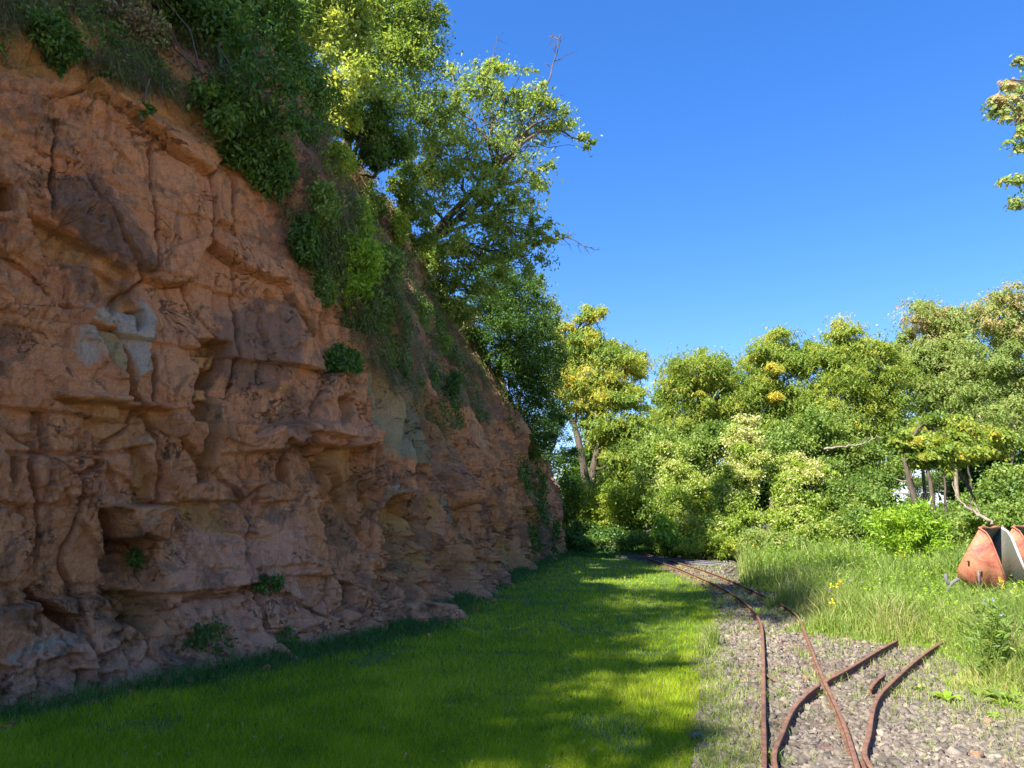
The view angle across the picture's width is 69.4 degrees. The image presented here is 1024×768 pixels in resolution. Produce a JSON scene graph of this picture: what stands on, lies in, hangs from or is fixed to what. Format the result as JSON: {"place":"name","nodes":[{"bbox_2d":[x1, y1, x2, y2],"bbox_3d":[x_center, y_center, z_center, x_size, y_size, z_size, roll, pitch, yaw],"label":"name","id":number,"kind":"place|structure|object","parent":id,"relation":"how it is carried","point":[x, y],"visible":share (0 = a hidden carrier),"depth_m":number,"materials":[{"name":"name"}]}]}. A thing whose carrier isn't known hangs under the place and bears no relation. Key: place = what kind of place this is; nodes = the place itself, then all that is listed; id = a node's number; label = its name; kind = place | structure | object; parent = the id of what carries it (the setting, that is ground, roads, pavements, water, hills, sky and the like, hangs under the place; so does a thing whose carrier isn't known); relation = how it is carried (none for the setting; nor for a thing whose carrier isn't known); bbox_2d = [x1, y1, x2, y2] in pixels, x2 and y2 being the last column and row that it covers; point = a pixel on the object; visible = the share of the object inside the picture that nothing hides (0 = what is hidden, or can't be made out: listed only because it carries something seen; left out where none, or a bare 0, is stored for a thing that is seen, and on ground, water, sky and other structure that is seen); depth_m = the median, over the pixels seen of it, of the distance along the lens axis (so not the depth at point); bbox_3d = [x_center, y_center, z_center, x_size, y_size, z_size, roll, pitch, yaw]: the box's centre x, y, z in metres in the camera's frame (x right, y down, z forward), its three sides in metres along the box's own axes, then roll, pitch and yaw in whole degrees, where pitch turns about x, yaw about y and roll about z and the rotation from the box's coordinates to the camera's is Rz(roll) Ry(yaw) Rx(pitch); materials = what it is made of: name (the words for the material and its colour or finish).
{"place":"outdoors","nodes":[
{"label":"outdoors","id":0,"kind":"place"},
{"bbox_2d":[0,0,567,708],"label":"cliff","id":1,"kind":"structure","parent":0,"point":[192,418],"depth_m":8.59,"materials":[{"name":"red stone"}]},
{"bbox_2d":[10,0,99,78],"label":"cliff shrub","id":2,"kind":"object","parent":1,"relation":"on","point":[55,37],"visible":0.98,"depth_m":7.85,"materials":[{"name":"green plant"}]},
{"bbox_2d":[122,543,150,572],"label":"cliff weed","id":3,"kind":"object","parent":1,"relation":"on","point":[134,557],"visible":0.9,"depth_m":7.83,"materials":[{"name":"green plant"}]},
{"bbox_2d":[98,0,176,57],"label":"cliff shrub","id":4,"kind":"object","parent":1,"relation":"on","point":[148,28],"visible":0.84,"depth_m":9.13,"materials":[{"name":"green plant"}]},
{"bbox_2d":[138,78,157,121],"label":"cliff shrub","id":5,"kind":"object","parent":1,"relation":"on","point":[150,109],"visible":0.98,"depth_m":8.69,"materials":[{"name":"green plant"}]},
{"bbox_2d":[173,609,220,655],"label":"cliff weed","id":6,"kind":"object","parent":1,"relation":"attached to","point":[188,642],"visible":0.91,"depth_m":7.77,"materials":[{"name":"green plant"}]},
{"bbox_2d":[194,602,238,656],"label":"cliff weed","id":7,"kind":"object","parent":1,"relation":"on","point":[217,625],"visible":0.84,"depth_m":7.93,"materials":[{"name":"green plant"}]},
{"bbox_2d":[0,0,495,454],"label":"ledge grass","id":8,"kind":"structure","parent":1,"relation":"on","point":[480,368],"depth_m":11.13,"materials":[{"name":"plant"}]},
{"bbox_2d":[147,0,358,174],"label":"cliff top tree","id":9,"kind":"object","parent":1,"relation":"on","point":[230,118],"visible":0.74,"depth_m":9.92,"materials":[{"name":"green plant"}]},
{"bbox_2d":[240,126,275,189],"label":"cliff shrub","id":10,"kind":"object","parent":1,"relation":"on","point":[257,135],"visible":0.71,"depth_m":9.94,"materials":[{"name":"green plant"}]},
{"bbox_2d":[251,553,276,597],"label":"cliff weed","id":11,"kind":"object","parent":1,"relation":"on","point":[260,586],"visible":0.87,"depth_m":8.65,"materials":[{"name":"green plant"}]},
{"bbox_2d":[247,129,300,206],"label":"cliff shrub","id":12,"kind":"object","parent":1,"relation":"on","point":[282,172],"visible":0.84,"depth_m":10.10,"materials":[{"name":"green plant"}]},
{"bbox_2d":[268,554,286,594],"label":"cliff weed","id":13,"kind":"object","parent":1,"relation":"on","point":[276,587],"visible":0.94,"depth_m":8.75,"materials":[{"name":"green plant"}]},
{"bbox_2d":[0,0,568,560],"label":"slope creeper","id":14,"kind":"object","parent":1,"relation":"on","point":[436,378],"visible":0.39,"depth_m":12.04,"materials":[{"name":"green plant"}]},
{"bbox_2d":[275,605,305,648],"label":"cliff weed","id":15,"kind":"object","parent":1,"relation":"on","point":[289,629],"visible":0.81,"depth_m":8.53,"materials":[{"name":"green plant"}]},
{"bbox_2d":[284,210,328,269],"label":"cliff shrub","id":16,"kind":"object","parent":1,"relation":"on","point":[304,245],"visible":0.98,"depth_m":10.32,"materials":[{"name":"green plant"}]},
{"bbox_2d":[303,168,350,239],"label":"cliff shrub","id":17,"kind":"object","parent":1,"relation":"on","point":[328,201],"visible":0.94,"depth_m":10.59,"materials":[{"name":"green plant"}]},
{"bbox_2d":[309,266,345,316],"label":"cliff shrub","id":18,"kind":"object","parent":1,"relation":"on","point":[333,293],"visible":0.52,"depth_m":10.70,"materials":[{"name":"green plant"}]},
{"bbox_2d":[280,0,386,138],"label":"cliff top tree","id":19,"kind":"object","parent":1,"relation":"on","point":[355,17],"visible":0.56,"depth_m":14.92,"materials":[{"name":"green plant"}]},
{"bbox_2d":[315,66,367,141],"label":"crest bush","id":20,"kind":"object","parent":1,"relation":"on","point":[354,120],"visible":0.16,"depth_m":15.54,"materials":[{"name":"green plant"}]},
{"bbox_2d":[321,135,362,190],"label":"cliff shrub","id":21,"kind":"object","parent":1,"relation":"on","point":[345,156],"visible":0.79,"depth_m":11.43,"materials":[{"name":"green plant"}]},
{"bbox_2d":[323,338,369,387],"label":"cliff shrub","id":22,"kind":"object","parent":1,"relation":"on","point":[342,359],"visible":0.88,"depth_m":10.77,"materials":[{"name":"green plant"}]},
{"bbox_2d":[344,192,381,246],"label":"cliff shrub","id":23,"kind":"object","parent":1,"relation":"on","point":[369,219],"visible":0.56,"depth_m":11.45,"materials":[{"name":"green plant"}]},
{"bbox_2d":[329,225,398,309],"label":"cliff shrub","id":24,"kind":"object","parent":1,"relation":"on","point":[370,259],"visible":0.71,"depth_m":11.19,"materials":[{"name":"green plant"}]},
{"bbox_2d":[360,172,389,224],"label":"cliff shrub","id":25,"kind":"object","parent":1,"relation":"on","point":[378,207],"visible":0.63,"depth_m":17.34,"materials":[{"name":"green plant"}]},
{"bbox_2d":[340,85,413,175],"bbox_3d":[-3.315,-5.604,16.771,2.391,1.966,1.453,10,-14,-44],"label":"crest bush","id":26,"kind":"object","parent":1,"relation":"on","point":[372,157],"visible":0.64,"depth_m":16.63,"materials":[{"name":"green plant"}]},
{"bbox_2d":[363,276,404,349],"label":"cliff shrub","id":27,"kind":"object","parent":1,"relation":"on","point":[389,316],"visible":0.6,"depth_m":11.83,"materials":[{"name":"green plant"}]},
{"bbox_2d":[371,335,410,371],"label":"cliff shrub","id":28,"kind":"object","parent":1,"relation":"on","point":[394,355],"visible":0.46,"depth_m":11.96,"materials":[{"name":"green plant"}]},
{"bbox_2d":[317,0,466,178],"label":"cliff top tree","id":29,"kind":"object","parent":1,"relation":"on","point":[402,37],"visible":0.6,"depth_m":18.09,"materials":[{"name":"green plant"}]},
{"bbox_2d":[378,234,408,293],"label":"cliff shrub","id":30,"kind":"object","parent":1,"relation":"on","point":[400,261],"visible":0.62,"depth_m":12.25,"materials":[{"name":"green plant"}]},
{"bbox_2d":[388,208,412,247],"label":"cliff shrub","id":31,"kind":"object","parent":1,"relation":"on","point":[400,225],"visible":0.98,"depth_m":17.79,"materials":[{"name":"green plant"}]},
{"bbox_2d":[392,351,414,386],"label":"cliff shrub","id":32,"kind":"object","parent":1,"relation":"on","point":[406,367],"visible":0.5,"depth_m":12.40,"materials":[{"name":"green plant"}]},
{"bbox_2d":[383,160,440,259],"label":"crest bush","id":33,"kind":"object","parent":1,"relation":"on","point":[406,192],"visible":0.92,"depth_m":18.84,"materials":[{"name":"green plant"}]},
{"bbox_2d":[403,289,436,335],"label":"cliff shrub","id":34,"kind":"object","parent":1,"relation":"on","point":[429,309],"visible":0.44,"depth_m":16.35,"materials":[{"name":"green plant"}]},
{"bbox_2d":[431,329,456,356],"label":"cliff shrub","id":35,"kind":"object","parent":1,"relation":"on","point":[445,340],"visible":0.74,"depth_m":18.35,"materials":[{"name":"green plant"}]},
{"bbox_2d":[417,235,484,327],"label":"crest bush","id":36,"kind":"object","parent":1,"relation":"on","point":[436,267],"visible":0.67,"depth_m":20.64,"materials":[{"name":"green plant"}]},
{"bbox_2d":[440,368,466,402],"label":"cliff shrub","id":37,"kind":"object","parent":1,"relation":"on","point":[457,378],"visible":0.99,"depth_m":16.72,"materials":[{"name":"green plant"}]},
{"bbox_2d":[387,50,602,318],"bbox_3d":[-0.538,-5.982,21.510,6.486,8.476,3.751,5,-11,-28],"label":"oak tree","id":38,"kind":"object","parent":1,"relation":"on","point":[435,175],"visible":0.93,"depth_m":21.09,"materials":[{"name":"green plant"}]},
{"bbox_2d":[481,34,577,210],"bbox_3d":[0.609,-8.065,22.124,2.792,6.575,1.535,9,-13,-43],"label":"dead branch","id":39,"kind":"object","parent":38,"relation":"attached to","point":[531,122],"visible":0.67,"depth_m":22.48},
{"bbox_2d":[465,208,599,263],"bbox_3d":[0.615,-4.124,21.307,4.078,1.370,0.968,2,-10,-9],"label":"dead branch","id":40,"kind":"object","parent":38,"relation":"attached to","point":[512,232],"visible":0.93,"depth_m":21.50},
{"bbox_2d":[461,253,579,464],"bbox_3d":[0.343,-0.944,25.142,3.499,7.495,5.403,-10,-14,44],"label":"dark tree","id":41,"kind":"object","parent":1,"relation":"on","point":[520,365],"visible":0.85,"depth_m":24.82,"materials":[{"name":"green plant"}]},
{"bbox_2d":[517,276,574,403],"bbox_3d":[1.048,-1.099,28.990,2.901,6.530,2.961,0,-10,0],"label":"slender tree","id":42,"kind":"object","parent":1,"relation":"on","point":[557,311],"visible":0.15,"depth_m":29.25,"materials":[{"name":"green plant"}]},
{"bbox_2d":[531,375,588,519],"bbox_3d":[1.708,2.678,32.564,3.124,6.577,3.246,-6,-11,29],"label":"dark tree","id":43,"kind":"object","parent":1,"relation":"on","point":[559,459],"visible":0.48,"depth_m":32.33,"materials":[{"name":"green plant"}]},
{"bbox_2d":[0,555,776,767],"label":"lawn","id":44,"kind":"structure","parent":0,"point":[599,560],"depth_m":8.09,"materials":[{"name":"plant"}]},
{"bbox_2d":[0,561,563,733],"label":"cliff rubble","id":45,"kind":"object","parent":44,"relation":"on","point":[96,701],"visible":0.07,"depth_m":6.80,"materials":[{"name":"red stone"}]},
{"bbox_2d":[0,550,578,748],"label":"cliff foot grass","id":46,"kind":"structure","parent":44,"relation":"on","point":[378,636],"depth_m":8.03,"materials":[{"name":"plant"}]},
{"bbox_2d":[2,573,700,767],"bbox_3d":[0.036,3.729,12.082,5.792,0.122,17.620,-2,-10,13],"label":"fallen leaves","id":47,"kind":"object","parent":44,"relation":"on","point":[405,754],"visible":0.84,"depth_m":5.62,"materials":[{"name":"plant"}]},
{"bbox_2d":[558,464,601,534],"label":"bush","id":48,"kind":"object","parent":44,"relation":"on","point":[585,511],"visible":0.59,"depth_m":32.78,"materials":[{"name":"green plant"}]},
{"bbox_2d":[528,301,664,527],"bbox_3d":[4.049,1.481,35.723,6.611,11.740,4.659,0,-10,0],"label":"robinia tree","id":49,"kind":"object","parent":44,"relation":"on","point":[602,388],"visible":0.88,"depth_m":35.20,"materials":[{"name":"green plant"}]},
{"bbox_2d":[562,517,653,548],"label":"bush","id":50,"kind":"object","parent":44,"relation":"on","point":[587,529],"visible":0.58,"depth_m":31.17,"materials":[{"name":"green plant"}]},
{"bbox_2d":[570,527,657,552],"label":"bush","id":51,"kind":"object","parent":44,"relation":"on","point":[631,539],"visible":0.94,"depth_m":29.23,"materials":[{"name":"green plant"}]},
{"bbox_2d":[582,477,651,530],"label":"bush","id":52,"kind":"object","parent":44,"relation":"on","point":[620,512],"visible":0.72,"depth_m":32.04,"materials":[{"name":"green plant"}]},
{"bbox_2d":[562,544,732,557],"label":"rough grass","id":53,"kind":"structure","parent":44,"relation":"on","point":[598,553],"depth_m":28.83,"materials":[{"name":"plant"}]},
{"bbox_2d":[309,0,1023,512],"label":"sky","id":54,"kind":"structure","parent":0,"point":[754,163],"materials":[{"name":"blue"}]},
{"bbox_2d":[631,559,844,767],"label":"gravel bed","id":55,"kind":"object","parent":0,"point":[713,601],"visible":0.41,"depth_m":10.19,"materials":[{"name":"gravel"}]},
{"bbox_2d":[693,639,716,656],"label":"grass tuft","id":56,"kind":"object","parent":55,"relation":"on","point":[702,651],"visible":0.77,"depth_m":8.53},
{"bbox_2d":[687,619,732,646],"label":"grass tuft","id":57,"kind":"object","parent":55,"relation":"on","point":[709,633],"visible":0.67,"depth_m":9.11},
{"bbox_2d":[626,552,878,767],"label":"railway track","id":58,"kind":"structure","parent":55,"relation":"on","point":[845,734],"depth_m":7.71,"materials":[{"name":"metal"}]},
{"bbox_2d":[643,559,1023,767],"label":"gravel weeds","id":59,"kind":"object","parent":55,"relation":"on","point":[980,695],"visible":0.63,"depth_m":6.71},
{"bbox_2d":[771,640,946,767],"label":"railway track","id":60,"kind":"structure","parent":55,"relation":"on","point":[810,695],"depth_m":6.63,"materials":[{"name":"metal"}]},
{"bbox_2d":[958,584,1022,680],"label":"goldenrod","id":61,"kind":"object","parent":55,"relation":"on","point":[995,620],"visible":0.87,"depth_m":7.02,"materials":[{"name":"green plant"}]},
{"bbox_2d":[561,521,966,595],"bbox_3d":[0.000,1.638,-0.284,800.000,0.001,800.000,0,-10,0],"label":"ground","id":62,"kind":"structure","parent":0,"point":[735,570],"depth_m":26.81,"materials":[{"name":"plant"}]},
{"bbox_2d":[562,444,642,526],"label":"bush","id":63,"kind":"object","parent":62,"relation":"on","point":[589,453],"visible":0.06,"depth_m":41.29,"materials":[{"name":"green plant"}]},
{"bbox_2d":[612,422,682,528],"bbox_3d":[6.183,4.490,32.606,3.213,5.944,4.195,0,-10,0],"label":"bush","id":64,"kind":"object","parent":62,"relation":"on","point":[642,460],"visible":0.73,"depth_m":32.68,"materials":[{"name":"green plant"}]},
{"bbox_2d":[649,513,682,557],"bbox_3d":[5.520,5.489,26.392,1.273,1.812,1.018,0,-10,0],"label":"sapling","id":65,"kind":"object","parent":62,"relation":"on","point":[666,536],"visible":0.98,"depth_m":26.31,"materials":[{"name":"green plant"}]},
{"bbox_2d":[643,434,717,541],"bbox_3d":[6.884,4.334,29.065,3.522,5.045,3.754,0,-10,0],"label":"vine mound","id":66,"kind":"object","parent":62,"relation":"on","point":[680,495],"visible":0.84,"depth_m":28.78,"materials":[{"name":"green plant"}]},
{"bbox_2d":[651,528,750,560],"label":"bush","id":67,"kind":"object","parent":62,"relation":"on","point":[717,545],"visible":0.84,"depth_m":25.40,"materials":[{"name":"green plant"}]},
{"bbox_2d":[642,342,769,448],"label":"robinia tree","id":68,"kind":"object","parent":62,"relation":"on","point":[701,378],"visible":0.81,"depth_m":40.73,"materials":[{"name":"green plant"}]},
{"bbox_2d":[626,416,805,519],"bbox_3d":[9.448,4.579,33.927,8.753,6.182,4.519,0,-10,0],"label":"bush","id":69,"kind":"object","parent":62,"relation":"on","point":[704,447],"visible":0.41,"depth_m":33.47,"materials":[{"name":"green plant"}]},
{"bbox_2d":[693,412,775,559],"bbox_3d":[8.373,3.682,27.350,2.791,5.695,4.511,-7,-12,35],"label":"vine mound","id":70,"kind":"object","parent":62,"relation":"on","point":[736,510],"visible":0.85,"depth_m":27.35,"materials":[{"name":"green plant"}]},
{"bbox_2d":[709,454,805,526],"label":"bush","id":71,"kind":"object","parent":62,"relation":"on","point":[764,500],"visible":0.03,"depth_m":44.34,"materials":[{"name":"green plant"}]},
{"bbox_2d":[729,525,811,554],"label":"bush","id":72,"kind":"object","parent":62,"relation":"on","point":[762,537],"visible":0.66,"depth_m":23.80,"materials":[{"name":"green plant"}]},
{"bbox_2d":[718,320,829,530],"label":"robinia tree","id":73,"kind":"object","parent":62,"relation":"on","point":[776,360],"visible":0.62,"depth_m":40.95,"materials":[{"name":"green plant"}]},
{"bbox_2d":[757,450,848,546],"bbox_3d":[10.896,4.404,27.260,3.278,4.244,4.398,-5,-11,28],"label":"vine mound","id":74,"kind":"object","parent":62,"relation":"on","point":[792,499],"visible":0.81,"depth_m":27.17,"materials":[{"name":"green plant"}]},
{"bbox_2d":[635,557,1023,767],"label":"ballast stones","id":75,"kind":"object","parent":62,"relation":"on","point":[899,735],"visible":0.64,"depth_m":6.03,"materials":[{"name":"gravel"}]},
{"bbox_2d":[613,555,728,565],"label":"railway track","id":76,"kind":"structure","parent":75,"relation":"on","point":[700,562],"depth_m":24.34,"materials":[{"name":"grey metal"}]},
{"bbox_2d":[927,690,965,700],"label":"broadleaf plant","id":77,"kind":"object","parent":75,"relation":"on","point":[945,693],"visible":0.84,"depth_m":6.52,"materials":[{"name":"green plant"}]},
{"bbox_2d":[980,689,1023,702],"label":"broadleaf plant","id":78,"kind":"object","parent":75,"relation":"on","point":[997,695],"visible":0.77,"depth_m":6.38,"materials":[{"name":"green plant"}]},
{"bbox_2d":[759,402,923,496],"bbox_3d":[16.120,4.490,36.748,8.789,7.350,4.501,0,-10,0],"label":"bush","id":79,"kind":"object","parent":62,"relation":"on","point":[828,434],"visible":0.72,"depth_m":36.32,"materials":[{"name":"green plant"}]},
{"bbox_2d":[807,450,903,545],"bbox_3d":[12.759,4.350,26.896,3.941,4.244,5.655,-2,-10,10],"label":"bush","id":80,"kind":"object","parent":62,"relation":"on","point":[858,488],"visible":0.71,"depth_m":27.06,"materials":[{"name":"green plant"}]},
{"bbox_2d":[786,312,933,470],"bbox_3d":[18.896,2.326,40.256,8.438,12.825,5.395,0,-10,0],"label":"robinia tree","id":81,"kind":"object","parent":62,"relation":"on","point":[853,375],"visible":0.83,"depth_m":39.78,"materials":[{"name":"green plant"}]},
{"bbox_2d":[730,530,1023,710],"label":"meadow grass","id":82,"kind":"structure","parent":62,"relation":"on","point":[897,617],"depth_m":10.45,"materials":[{"name":"plant"}]},
{"bbox_2d":[738,530,1023,711],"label":"meadow weeds","id":83,"kind":"object","parent":62,"relation":"on","point":[923,597],"visible":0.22,"depth_m":12.16,"materials":[{"name":"green plant"}]},
{"bbox_2d":[846,394,917,489],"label":"woodland tree","id":84,"kind":"object","parent":62,"relation":"on","point":[904,423],"visible":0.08,"depth_m":49.34,"materials":[{"name":"green plant"}]},
{"bbox_2d":[855,490,962,562],"bbox_3d":[9.988,3.858,18.593,2.476,2.387,2.224,0,-10,0],"label":"bright bush","id":85,"kind":"object","parent":62,"relation":"on","point":[909,528],"visible":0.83,"depth_m":18.30,"materials":[{"name":"green plant"}]},
{"bbox_2d":[895,469,960,501],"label":"building","id":86,"kind":"structure","parent":62,"relation":"on","point":[919,486],"depth_m":57.08,"materials":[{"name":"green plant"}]},
{"bbox_2d":[926,470,935,510],"bbox_3d":[18.397,4.513,32.702,1.132,5.769,0.588,-2,-10,10],"label":"bare trunk","id":87,"kind":"object","parent":62,"relation":"on","point":[930,486],"visible":0.2,"depth_m":32.64,"materials":[{"name":"brown plant"}]},
{"bbox_2d":[882,289,986,507],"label":"robinia tree","id":88,"kind":"object","parent":62,"relation":"on","point":[933,340],"visible":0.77,"depth_m":42.06,"materials":[{"name":"green plant"}]},
{"bbox_2d":[888,496,1006,543],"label":"bush","id":89,"kind":"object","parent":62,"relation":"on","point":[958,532],"visible":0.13,"depth_m":26.35,"materials":[{"name":"green plant"}]},
{"bbox_2d":[905,377,1001,535],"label":"woodland tree","id":90,"kind":"object","parent":62,"relation":"on","point":[959,410],"visible":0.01,"depth_m":52.45,"materials":[{"name":"green plant"}]},
{"bbox_2d":[886,409,1023,505],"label":"robinia tree","id":91,"kind":"object","parent":62,"relation":"on","point":[945,444],"visible":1,"depth_m":29.00,"materials":[{"name":"green plant"}]},
{"bbox_2d":[925,490,986,540],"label":"bush","id":92,"kind":"object","parent":62,"relation":"on","point":[963,497],"visible":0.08,"depth_m":39.16,"materials":[{"name":"green plant"}]},
{"bbox_2d":[931,576,1003,605],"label":"grass tuft","id":93,"kind":"object","parent":62,"relation":"on","point":[961,590],"visible":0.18,"depth_m":10.63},
{"bbox_2d":[919,604,1023,658],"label":"grass tuft","id":94,"kind":"object","parent":62,"relation":"on","point":[1011,639],"visible":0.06,"depth_m":7.44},
{"bbox_2d":[925,277,1023,529],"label":"robinia tree","id":95,"kind":"object","parent":62,"relation":"on","point":[1001,364],"visible":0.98,"depth_m":39.28,"materials":[{"name":"green plant"}]},
{"bbox_2d":[936,445,1021,502],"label":"bush","id":96,"kind":"object","parent":62,"relation":"on","point":[975,476],"visible":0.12,"depth_m":43.53,"materials":[{"name":"green plant"}]},
{"bbox_2d":[950,458,1023,531],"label":"bush","id":97,"kind":"object","parent":62,"relation":"on","point":[1002,493],"visible":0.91,"depth_m":24.23,"materials":[{"name":"green plant"}]},
{"bbox_2d":[957,526,1023,591],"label":"tipper tub","id":98,"kind":"object","parent":62,"relation":"on","point":[992,555],"visible":0.96,"depth_m":13.50,"materials":[{"name":"red paint"}]},
{"bbox_2d":[978,611,1023,667],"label":"goldenrod","id":99,"kind":"object","parent":62,"relation":"on","point":[1015,639],"visible":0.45,"depth_m":7.01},
{"bbox_2d":[979,54,1023,211],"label":"robinia tree","id":100,"kind":"object","parent":62,"relation":"on","point":[998,100],"visible":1,"depth_m":21.56,"materials":[{"name":"green plant"}]},
{"bbox_2d":[1010,525,1023,562],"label":"tipper tub","id":101,"kind":"object","parent":62,"relation":"on","point":[1017,532],"visible":0.34,"depth_m":14.49,"materials":[{"name":"red metal"}]},
{"bbox_2d":[952,483,993,525],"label":"dead branch","id":102,"kind":"object","parent":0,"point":[980,515],"visible":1,"depth_m":15.67,"materials":[{"name":"wood"}]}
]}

